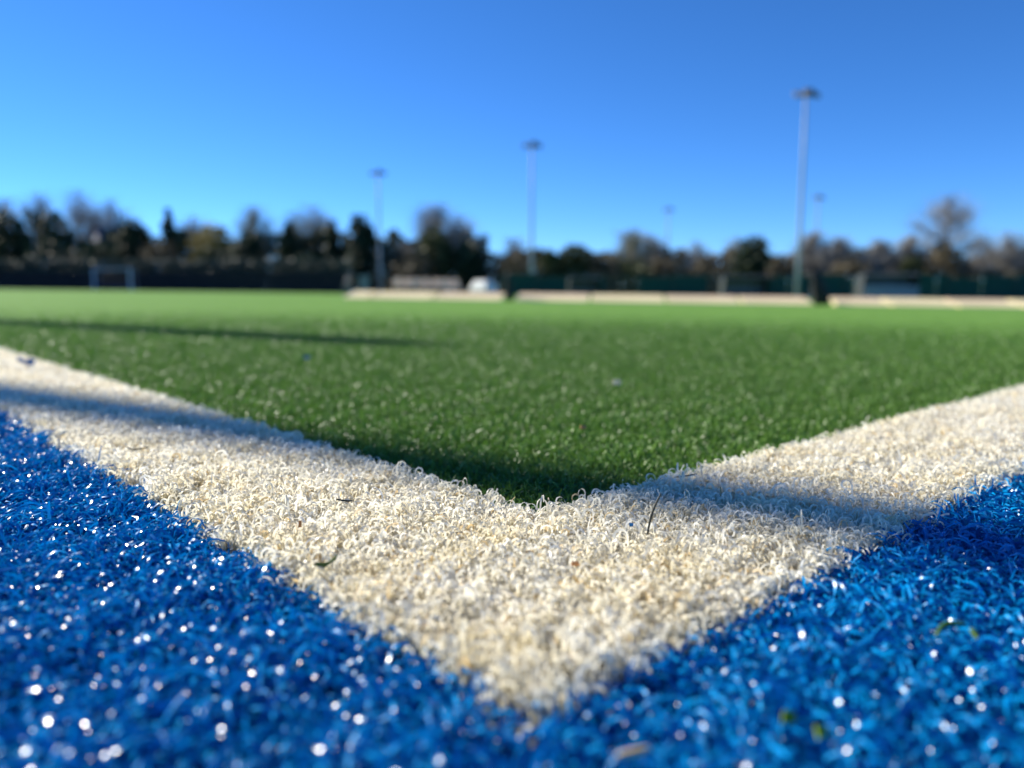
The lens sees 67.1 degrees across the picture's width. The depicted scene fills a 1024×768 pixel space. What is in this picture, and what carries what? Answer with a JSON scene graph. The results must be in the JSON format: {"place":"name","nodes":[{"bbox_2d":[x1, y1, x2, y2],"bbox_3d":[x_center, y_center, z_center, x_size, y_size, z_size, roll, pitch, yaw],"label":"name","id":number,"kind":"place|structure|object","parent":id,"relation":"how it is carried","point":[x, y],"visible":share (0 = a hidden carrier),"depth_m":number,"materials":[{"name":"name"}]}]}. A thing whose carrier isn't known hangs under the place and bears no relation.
{"place":"outdoors","nodes":[
{"label":"outdoors","id":0,"kind":"place"},
{"bbox_2d":[0,289,1023,489],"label":"green pitch","id":1,"kind":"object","parent":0,"point":[184,300],"visible":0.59,"depth_m":3.14,"materials":[{"name":"plastic"}]},
{"bbox_2d":[340,271,352,293],"bbox_3d":[-8.457,-5.219,39.742,0.731,1.191,0.328,-5,8,-34],"label":"folded goal","id":2,"kind":"object","parent":1,"relation":"on","point":[347,284],"visible":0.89,"depth_m":39.70,"materials":[{"name":"grey plastic"}]},
{"bbox_2d":[343,291,378,298],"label":"kickboard","id":3,"kind":"object","parent":1,"relation":"on","point":[361,295],"visible":0.89,"depth_m":8.31,"materials":[{"name":"brown wood"}]},
{"bbox_2d":[359,275,369,290],"bbox_3d":[-8.340,-5.603,43.642,0.620,1.038,0.740,-1,7,-10],"label":"wheeled bin","id":4,"kind":"object","parent":1,"relation":"on","point":[364,282],"visible":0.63,"depth_m":43.34,"materials":[{"name":"black plastic"}]},
{"bbox_2d":[393,278,402,291],"bbox_3d":[-6.590,-5.649,44.631,0.520,0.920,0.506,0,7,0],"label":"plastic chair","id":5,"kind":"object","parent":1,"relation":"on","point":[397,282],"visible":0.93,"depth_m":44.41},
{"bbox_2d":[369,291,439,299],"bbox_3d":[-1.144,-0.941,8.263,0.656,0.089,0.436,2,7,8],"label":"kickboard","id":6,"kind":"object","parent":1,"relation":"on","point":[408,295],"visible":0.87,"depth_m":8.22,"materials":[{"name":"brown wood"}]},
{"bbox_2d":[403,278,411,291],"bbox_3d":[-6.045,-5.653,44.721,0.520,0.920,0.506,-1,7,-8],"label":"plastic chair","id":7,"kind":"object","parent":1,"relation":"on","point":[407,282],"visible":0.88,"depth_m":44.50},
{"bbox_2d":[412,278,421,291],"bbox_3d":[-5.466,-5.621,44.514,0.520,0.920,0.506,1,7,5],"label":"plastic chair","id":8,"kind":"object","parent":1,"relation":"on","point":[416,282],"visible":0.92,"depth_m":44.29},
{"bbox_2d":[451,279,460,291],"bbox_3d":[-3.270,-5.620,44.749,0.520,0.920,0.506,1,7,7],"label":"plastic chair","id":9,"kind":"object","parent":1,"relation":"on","point":[455,283],"visible":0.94,"depth_m":44.54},
{"bbox_2d":[433,292,504,300],"bbox_3d":[-0.441,-0.920,8.168,0.711,0.090,0.436,2,7,8],"label":"kickboard","id":10,"kind":"object","parent":1,"relation":"on","point":[468,296],"visible":0.79,"depth_m":8.12,"materials":[{"name":"brown wood"}]},
{"bbox_2d":[469,280,498,292],"bbox_3d":[-2.073,-7.410,59.402,1.200,1.187,2.572,-6,9,-42],"label":"covered trolley","id":11,"kind":"object","parent":1,"relation":"on","point":[484,286],"visible":0.86,"depth_m":58.98,"materials":[{"name":"white fabric"}]},
{"bbox_2d":[504,273,514,300],"bbox_3d":[-0.025,-1.011,8.033,0.102,0.287,0.092,1,7,8],"label":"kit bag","id":12,"kind":"object","parent":1,"relation":"on","point":[509,292],"visible":1,"depth_m":8.01,"materials":[{"name":"black fabric"}]},
{"bbox_2d":[0,291,1023,514],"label":"green turf fibres","id":13,"kind":"object","parent":1,"relation":"on","point":[507,412],"visible":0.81,"depth_m":0.58,"materials":[{"name":"plastic"}]},
{"bbox_2d":[515,293,589,301],"bbox_3d":[0.430,-0.895,8.047,0.742,0.089,0.436,2,7,8],"label":"kickboard","id":14,"kind":"object","parent":1,"relation":"on","point":[553,297],"visible":0.84,"depth_m":8.01,"materials":[{"name":"brown wood"}]},
{"bbox_2d":[568,277,600,295],"bbox_3d":[4.811,-6.499,51.663,2.071,1.227,1.381,0,7,0],"label":"dugout","id":15,"kind":"object","parent":1,"relation":"on","point":[584,285],"visible":0.81,"depth_m":52.22,"materials":[{"name":"grey plastic"}]},
{"bbox_2d":[590,294,664,302],"bbox_3d":[1.187,-0.873,7.939,0.737,0.089,0.436,2,7,8],"label":"kickboard","id":16,"kind":"object","parent":1,"relation":"on","point":[627,298],"visible":0.83,"depth_m":7.90,"materials":[{"name":"brown wood"}]},
{"bbox_2d":[666,295,740,303],"bbox_3d":[1.925,-0.851,7.830,0.706,0.089,0.436,2,7,8],"label":"kickboard","id":17,"kind":"object","parent":1,"relation":"on","point":[703,299],"visible":0.81,"depth_m":7.79,"materials":[{"name":"brown wood"}]},
{"bbox_2d":[719,276,770,297],"bbox_3d":[15.835,-6.604,52.657,3.065,1.492,1.381,0,7,0],"label":"dugout","id":18,"kind":"object","parent":1,"relation":"on","point":[736,286],"visible":0.84,"depth_m":53.22,"materials":[{"name":"grey plastic"}]},
{"bbox_2d":[738,296,812,304],"bbox_3d":[2.623,-0.830,7.724,0.657,0.089,0.436,2,7,9],"label":"kickboard","id":19,"kind":"object","parent":1,"relation":"on","point":[778,300],"visible":0.86,"depth_m":7.69,"materials":[{"name":"brown wood"}]},
{"bbox_2d":[793,88,819,296],"bbox_3d":[21.475,-13.947,57.190,1.880,15.330,1.330,0,7,0],"label":"floodlight mast","id":20,"kind":"object","parent":1,"relation":"on","point":[806,92],"visible":0.92,"depth_m":57.08,"materials":[{"name":"metal"}]},
{"bbox_2d":[810,269,829,304],"bbox_3d":[2.984,-0.940,7.484,0.214,0.350,0.159,1,7,7],"label":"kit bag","id":21,"kind":"object","parent":1,"relation":"on","point":[820,294],"visible":0.94,"depth_m":7.44,"materials":[{"name":"black fabric"}]},
{"bbox_2d":[830,297,889,305],"bbox_3d":[3.406,-0.805,7.602,0.472,0.089,0.436,2,7,9],"label":"kickboard","id":22,"kind":"object","parent":1,"relation":"on","point":[853,301],"visible":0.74,"depth_m":7.57,"materials":[{"name":"brown wood"}]},
{"bbox_2d":[854,274,920,299],"bbox_3d":[24.110,-6.235,49.680,3.566,1.655,1.381,0,7,0],"label":"dugout","id":23,"kind":"object","parent":1,"relation":"on","point":[878,286],"visible":0.82,"depth_m":49.23,"materials":[{"name":"grey plastic"}]},
{"bbox_2d":[880,298,956,306],"bbox_3d":[3.942,-0.788,7.516,0.565,0.089,0.436,2,7,9],"label":"kickboard","id":24,"kind":"object","parent":1,"relation":"on","point":[927,302],"visible":0.84,"depth_m":7.48,"materials":[{"name":"brown wood"}]},
{"bbox_2d":[943,299,1023,307],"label":"kickboard","id":25,"kind":"object","parent":1,"relation":"on","point":[994,303],"visible":0.78,"depth_m":7.38,"materials":[{"name":"brown wood"}]},
{"bbox_2d":[1006,299,1023,306],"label":"kickboard","id":26,"kind":"object","parent":1,"relation":"on","point":[1020,302],"visible":0.79,"depth_m":7.45,"materials":[{"name":"brown wood"}]},
{"bbox_2d":[0,0,1023,298],"label":"sky","id":27,"kind":"structure","parent":0,"point":[637,110],"materials":[{"name":"blue"}]},
{"bbox_3d":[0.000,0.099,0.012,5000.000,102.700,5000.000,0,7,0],"label":"ground","id":28,"kind":"structure","parent":0,"visible":0},
{"bbox_2d":[0,197,26,249],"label":"bare tree","id":29,"kind":"object","parent":28,"relation":"on","point":[2,204],"visible":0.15,"depth_m":125.34,"materials":[{"name":"brown plant"}]},
{"bbox_2d":[0,208,38,282],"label":"evergreen tree","id":30,"kind":"object","parent":28,"relation":"on","point":[7,234],"visible":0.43,"depth_m":113.26,"materials":[{"name":"green plant"}]},
{"bbox_2d":[3,187,71,240],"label":"bare tree","id":31,"kind":"object","parent":28,"relation":"on","point":[37,208],"visible":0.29,"depth_m":123.05,"materials":[{"name":"brown plant"}]},
{"bbox_2d":[7,206,83,270],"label":"evergreen tree","id":32,"kind":"object","parent":28,"relation":"on","point":[48,229],"visible":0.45,"depth_m":114.68,"materials":[{"name":"green plant"}]},
{"bbox_2d":[22,234,88,289],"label":"winter bush","id":33,"kind":"object","parent":28,"relation":"on","point":[46,253],"visible":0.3,"depth_m":107.47,"materials":[{"name":"brown plant"}]},
{"bbox_2d":[52,187,114,251],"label":"bare tree","id":34,"kind":"object","parent":28,"relation":"on","point":[77,214],"visible":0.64,"depth_m":129.99,"materials":[{"name":"brown plant"}]},
{"bbox_2d":[62,205,115,237],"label":"bare tree","id":35,"kind":"object","parent":28,"relation":"on","point":[91,216],"visible":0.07,"depth_m":136.11,"materials":[{"name":"brown plant"}]},
{"bbox_2d":[64,237,133,286],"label":"winter bush","id":36,"kind":"object","parent":28,"relation":"on","point":[108,254],"visible":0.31,"depth_m":107.38,"materials":[{"name":"brown plant"}]},
{"bbox_2d":[92,268,136,289],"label":"hockey goal","id":37,"kind":"object","parent":28,"relation":"on","point":[115,287],"visible":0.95,"depth_m":70.20,"materials":[{"name":"blue paint"}]},
{"bbox_2d":[90,222,141,247],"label":"house","id":38,"kind":"structure","parent":28,"relation":"on","point":[98,232],"depth_m":124.88,"materials":[{"name":"grey stone"}]},
{"bbox_2d":[77,194,155,240],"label":"bare tree","id":39,"kind":"object","parent":28,"relation":"on","point":[109,213],"visible":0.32,"depth_m":130.78,"materials":[{"name":"brown plant"}]},
{"bbox_2d":[107,217,159,283],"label":"evergreen tree","id":40,"kind":"object","parent":28,"relation":"on","point":[136,236],"visible":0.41,"depth_m":112.96,"materials":[{"name":"green plant"}]},
{"bbox_2d":[138,236,188,283],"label":"winter bush","id":41,"kind":"object","parent":28,"relation":"on","point":[165,252],"visible":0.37,"depth_m":105.65,"materials":[{"name":"brown plant"}]},
{"bbox_2d":[155,208,182,271],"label":"evergreen tree","id":42,"kind":"object","parent":28,"relation":"on","point":[168,234],"visible":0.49,"depth_m":111.74,"materials":[{"name":"green plant"}]},
{"bbox_2d":[0,272,345,292],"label":"boundary fence","id":43,"kind":"object","parent":28,"relation":"on","point":[320,282],"visible":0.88,"depth_m":75.33,"materials":[{"name":"metal"}]},
{"bbox_2d":[0,257,353,292],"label":"clipped hedge","id":44,"kind":"object","parent":28,"relation":"on","point":[200,266],"visible":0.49,"depth_m":82.56,"materials":[{"name":"green plant"}]},
{"bbox_2d":[174,213,216,256],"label":"bare tree","id":45,"kind":"object","parent":28,"relation":"on","point":[192,226],"visible":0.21,"depth_m":125.53,"materials":[{"name":"brown plant"}]},
{"bbox_2d":[187,222,236,259],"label":"evergreen tree","id":46,"kind":"object","parent":28,"relation":"on","point":[213,237],"visible":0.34,"depth_m":115.17,"materials":[{"name":"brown plant"}]},
{"bbox_2d":[186,244,251,276],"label":"winter bush","id":47,"kind":"object","parent":28,"relation":"on","point":[225,254],"visible":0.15,"depth_m":105.94,"materials":[{"name":"brown plant"}]},
{"bbox_2d":[0,221,489,291],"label":"undergrowth","id":48,"kind":"object","parent":28,"relation":"on","point":[317,242],"visible":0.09,"depth_m":118.59,"materials":[{"name":"plant"}]},
{"bbox_2d":[234,231,269,280],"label":"evergreen tree","id":49,"kind":"object","parent":28,"relation":"on","point":[247,247],"visible":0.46,"depth_m":109.47,"materials":[{"name":"green plant"}]},
{"bbox_2d":[222,203,283,257],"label":"bare tree","id":50,"kind":"object","parent":28,"relation":"on","point":[253,224],"visible":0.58,"depth_m":118.22,"materials":[{"name":"brown plant"}]},
{"bbox_2d":[271,221,306,280],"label":"evergreen tree","id":51,"kind":"object","parent":28,"relation":"on","point":[287,249],"visible":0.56,"depth_m":110.61,"materials":[{"name":"green plant"}]},
{"bbox_2d":[265,209,323,256],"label":"bare tree","id":52,"kind":"object","parent":28,"relation":"on","point":[296,227],"visible":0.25,"depth_m":121.26,"materials":[{"name":"brown plant"}]},
{"bbox_2d":[281,252,336,280],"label":"winter bush","id":53,"kind":"object","parent":28,"relation":"on","point":[299,256],"visible":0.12,"depth_m":104.04,"materials":[{"name":"brown plant"}]},
{"bbox_2d":[286,202,342,248],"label":"bare tree","id":54,"kind":"object","parent":28,"relation":"on","point":[315,216],"visible":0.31,"depth_m":129.22,"materials":[{"name":"brown plant"}]},
{"bbox_2d":[293,214,347,249],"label":"bare tree","id":55,"kind":"object","parent":28,"relation":"on","point":[327,224],"visible":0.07,"depth_m":131.36,"materials":[{"name":"brown plant"}]},
{"bbox_2d":[320,219,352,292],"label":"evergreen tree","id":56,"kind":"object","parent":28,"relation":"on","point":[331,249],"visible":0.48,"depth_m":109.84,"materials":[{"name":"green plant"}]},
{"bbox_2d":[343,213,381,291],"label":"evergreen tree","id":57,"kind":"object","parent":28,"relation":"on","point":[364,241],"visible":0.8,"depth_m":107.09,"materials":[{"name":"green plant"}]},
{"bbox_2d":[370,169,385,292],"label":"floodlight mast","id":58,"kind":"object","parent":28,"relation":"on","point":[378,172],"visible":0.94,"depth_m":94.29,"materials":[{"name":"metal"}]},
{"bbox_2d":[369,244,410,291],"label":"winter bush","id":59,"kind":"object","parent":28,"relation":"on","point":[386,265],"visible":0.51,"depth_m":105.85,"materials":[{"name":"brown plant"}]},
{"bbox_2d":[385,249,440,291],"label":"winter bush","id":60,"kind":"object","parent":28,"relation":"on","point":[406,270],"visible":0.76,"depth_m":102.48,"materials":[{"name":"brown plant"}]},
{"bbox_2d":[388,202,476,261],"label":"bare tree","id":61,"kind":"object","parent":28,"relation":"on","point":[433,219],"visible":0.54,"depth_m":113.35,"materials":[{"name":"brown plant"}]},
{"bbox_2d":[411,225,458,292],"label":"evergreen tree","id":62,"kind":"object","parent":28,"relation":"on","point":[441,248],"visible":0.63,"depth_m":106.47,"materials":[{"name":"green plant"}]},
{"bbox_2d":[442,212,488,289],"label":"bare tree","id":63,"kind":"object","parent":28,"relation":"on","point":[449,225],"visible":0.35,"depth_m":115.71,"materials":[{"name":"brown plant"}]},
{"bbox_2d":[448,238,487,292],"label":"evergreen tree","id":64,"kind":"object","parent":28,"relation":"on","point":[469,266],"visible":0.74,"depth_m":105.27,"materials":[{"name":"green plant"}]},
{"bbox_2d":[492,234,529,271],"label":"bare tree","id":65,"kind":"object","parent":28,"relation":"on","point":[511,245],"visible":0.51,"depth_m":114.15,"materials":[{"name":"brown plant"}]},
{"bbox_2d":[494,249,538,295],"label":"winter bush","id":66,"kind":"object","parent":28,"relation":"on","point":[516,265],"visible":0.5,"depth_m":102.44,"materials":[{"name":"brown plant"}]},
{"bbox_2d":[523,141,541,273],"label":"floodlight mast","id":67,"kind":"object","parent":28,"relation":"on","point":[532,144],"visible":0.91,"depth_m":76.29,"materials":[{"name":"metal"}]},
{"bbox_2d":[536,248,562,276],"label":"evergreen tree","id":68,"kind":"object","parent":28,"relation":"on","point":[550,260],"visible":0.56,"depth_m":103.86,"materials":[{"name":"green plant"}]},
{"bbox_2d":[558,243,594,276],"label":"evergreen tree","id":69,"kind":"object","parent":28,"relation":"on","point":[571,259],"visible":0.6,"depth_m":104.50,"materials":[{"name":"green plant"}]},
{"bbox_2d":[584,252,623,293],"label":"winter bush","id":70,"kind":"object","parent":28,"relation":"on","point":[604,266],"visible":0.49,"depth_m":102.92,"materials":[{"name":"brown plant"}]},
{"bbox_2d":[603,228,663,294],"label":"bare tree","id":71,"kind":"object","parent":28,"relation":"on","point":[633,244],"visible":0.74,"depth_m":111.79,"materials":[{"name":"brown plant"}]},
{"bbox_2d":[604,258,666,294],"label":"winter bush","id":72,"kind":"object","parent":28,"relation":"on","point":[637,268],"visible":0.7,"depth_m":102.32,"materials":[{"name":"brown plant"}]},
{"bbox_2d":[633,233,672,274],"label":"bare tree","id":73,"kind":"object","parent":28,"relation":"on","point":[656,245],"visible":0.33,"depth_m":115.67,"materials":[{"name":"brown plant"}]},
{"bbox_2d":[647,254,686,276],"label":"winter bush","id":74,"kind":"object","parent":28,"relation":"on","point":[670,268],"visible":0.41,"depth_m":102.73,"materials":[{"name":"brown plant"}]},
{"bbox_2d":[663,207,673,246],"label":"floodlight mast","id":75,"kind":"object","parent":28,"relation":"on","point":[669,209],"visible":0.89,"depth_m":140.43,"materials":[{"name":"metal"}]},
{"bbox_2d":[680,240,723,271],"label":"bare tree","id":76,"kind":"object","parent":28,"relation":"on","point":[696,249],"visible":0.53,"depth_m":113.23,"materials":[{"name":"brown plant"}]},
{"bbox_2d":[679,255,729,294],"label":"winter bush","id":77,"kind":"object","parent":28,"relation":"on","point":[707,267],"visible":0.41,"depth_m":102.50,"materials":[{"name":"brown plant"}]},
{"bbox_2d":[716,235,751,271],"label":"bare tree","id":78,"kind":"object","parent":28,"relation":"on","point":[732,248],"visible":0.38,"depth_m":116.01,"materials":[{"name":"brown plant"}]},
{"bbox_2d":[462,246,1023,296],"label":"undergrowth","id":79,"kind":"object","parent":28,"relation":"on","point":[538,252],"visible":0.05,"depth_m":117.11,"materials":[{"name":"brown plant"}]},
{"bbox_2d":[727,235,777,275],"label":"evergreen tree","id":80,"kind":"object","parent":28,"relation":"on","point":[756,258],"visible":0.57,"depth_m":106.79,"materials":[{"name":"green plant"}]},
{"bbox_2d":[502,273,1023,299],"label":"fence","id":81,"kind":"object","parent":28,"relation":"on","point":[998,287],"visible":0.62,"depth_m":65.55,"materials":[{"name":"metal"}]},
{"bbox_2d":[757,253,803,294],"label":"winter bush","id":82,"kind":"object","parent":28,"relation":"on","point":[784,266],"visible":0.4,"depth_m":103.08,"materials":[{"name":"brown plant"}]},
{"bbox_2d":[784,230,845,276],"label":"bare tree","id":83,"kind":"object","parent":28,"relation":"on","point":[813,252],"visible":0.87,"depth_m":109.87,"materials":[{"name":"brown plant"}]},
{"bbox_2d":[813,195,824,270],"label":"floodlight mast","id":84,"kind":"object","parent":28,"relation":"on","point":[818,197],"visible":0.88,"depth_m":123.42,"materials":[{"name":"metal"}]},
{"bbox_2d":[818,234,869,273],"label":"bare tree","id":85,"kind":"object","parent":28,"relation":"on","point":[840,242],"visible":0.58,"depth_m":110.70,"materials":[{"name":"brown plant"}]},
{"bbox_2d":[825,256,875,284],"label":"winter bush","id":86,"kind":"object","parent":28,"relation":"on","point":[852,269],"visible":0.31,"depth_m":102.75,"materials":[{"name":"brown plant"}]},
{"bbox_2d":[851,237,908,273],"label":"bare tree","id":87,"kind":"object","parent":28,"relation":"on","point":[880,251],"visible":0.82,"depth_m":109.94,"materials":[{"name":"brown plant"}]},
{"bbox_2d":[888,233,934,273],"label":"bare tree","id":88,"kind":"object","parent":28,"relation":"on","point":[909,244],"visible":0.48,"depth_m":109.78,"materials":[{"name":"brown plant"}]},
{"bbox_2d":[897,255,925,273],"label":"winter bush","id":89,"kind":"object","parent":28,"relation":"on","point":[906,267],"visible":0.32,"depth_m":104.34,"materials":[{"name":"green plant"}]},
{"bbox_2d":[923,239,971,296],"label":"winter bush","id":90,"kind":"object","parent":28,"relation":"on","point":[945,255],"visible":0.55,"depth_m":104.74,"materials":[{"name":"brown plant"}]},
{"bbox_2d":[893,189,1001,273],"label":"bare tree","id":91,"kind":"object","parent":28,"relation":"on","point":[949,220],"visible":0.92,"depth_m":109.43,"materials":[{"name":"brown plant"}]},
{"bbox_2d":[956,233,1009,271],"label":"bare tree","id":92,"kind":"object","parent":28,"relation":"on","point":[984,257],"visible":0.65,"depth_m":113.89,"materials":[{"name":"brown plant"}]},
{"bbox_2d":[956,266,1015,288],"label":"winter bush","id":93,"kind":"object","parent":28,"relation":"on","point":[974,273],"visible":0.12,"depth_m":103.01,"materials":[{"name":"brown plant"}]},
{"bbox_2d":[982,227,1023,274],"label":"bare tree","id":94,"kind":"object","parent":28,"relation":"on","point":[1011,246],"visible":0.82,"depth_m":114.89,"materials":[{"name":"brown plant"}]},
{"bbox_2d":[998,236,1023,273],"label":"bare tree","id":95,"kind":"object","parent":28,"relation":"on","point":[1022,247],"visible":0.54,"depth_m":114.78,"materials":[{"name":"brown plant"}]},
{"bbox_2d":[1004,267,1023,298],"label":"winter bush","id":96,"kind":"object","parent":28,"relation":"on","point":[1006,273],"visible":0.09,"depth_m":103.69,"materials":[{"name":"brown plant"}]},
{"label":"blue surround","id":97,"kind":"structure","parent":0,"visible":0},
{"bbox_2d":[0,402,1023,767],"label":"blue turf fibres","id":98,"kind":"object","parent":97,"relation":"on","point":[154,634],"visible":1,"depth_m":0.13,"materials":[{"name":"plastic"}]},
{"bbox_2d":[781,710,795,722],"bbox_3d":[0.038,0.046,0.107,0.002,0.001,0.002,-5,52,-9],"label":"turf snippet","id":99,"kind":"object","parent":98,"relation":"on","point":[788,716],"visible":1,"depth_m":0.11,"materials":[{"name":"plastic"}]},
{"bbox_2d":[814,724,828,739],"bbox_3d":[0.041,0.047,0.104,0.003,0.002,0.001,-11,-29,-29],"label":"turf snippet","id":100,"kind":"object","parent":98,"relation":"on","point":[821,731],"visible":1,"depth_m":0.10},
{"bbox_2d":[935,620,965,636],"bbox_3d":[0.079,0.044,0.139,0.006,0.002,0.002,0,7,0],"label":"plant fibre","id":101,"kind":"object","parent":98,"relation":"on","point":[942,626],"visible":1,"depth_m":0.14,"materials":[{"name":"plastic"}]},
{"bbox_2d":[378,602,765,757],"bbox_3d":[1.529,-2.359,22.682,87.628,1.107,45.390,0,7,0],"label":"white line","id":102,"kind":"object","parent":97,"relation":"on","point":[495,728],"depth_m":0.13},
{"bbox_2d":[0,346,1023,761],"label":"white turf fibres","id":103,"kind":"object","parent":102,"relation":"on","point":[510,604],"visible":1,"depth_m":0.20,"materials":[{"name":"plastic"}]},
{"bbox_2d":[17,356,35,364],"bbox_3d":[-0.358,-0.018,0.573,0.012,0.008,0.008,7,-34,-11],"label":"turf snippet","id":104,"kind":"object","parent":103,"relation":"on","point":[30,361],"visible":1,"depth_m":0.57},
{"bbox_2d":[313,553,337,567],"bbox_3d":[-0.040,0.038,0.166,0.006,0.002,0.002,-6,25,-11],"label":"leaf shred","id":105,"kind":"object","parent":103,"relation":"on","point":[323,564],"visible":1,"depth_m":0.17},
{"bbox_2d":[646,493,660,539],"bbox_3d":[0.036,0.034,0.196,0.004,0.013,0.001,0,7,0],"label":"dry needle","id":106,"kind":"object","parent":103,"relation":"on","point":[652,512],"visible":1,"depth_m":0.20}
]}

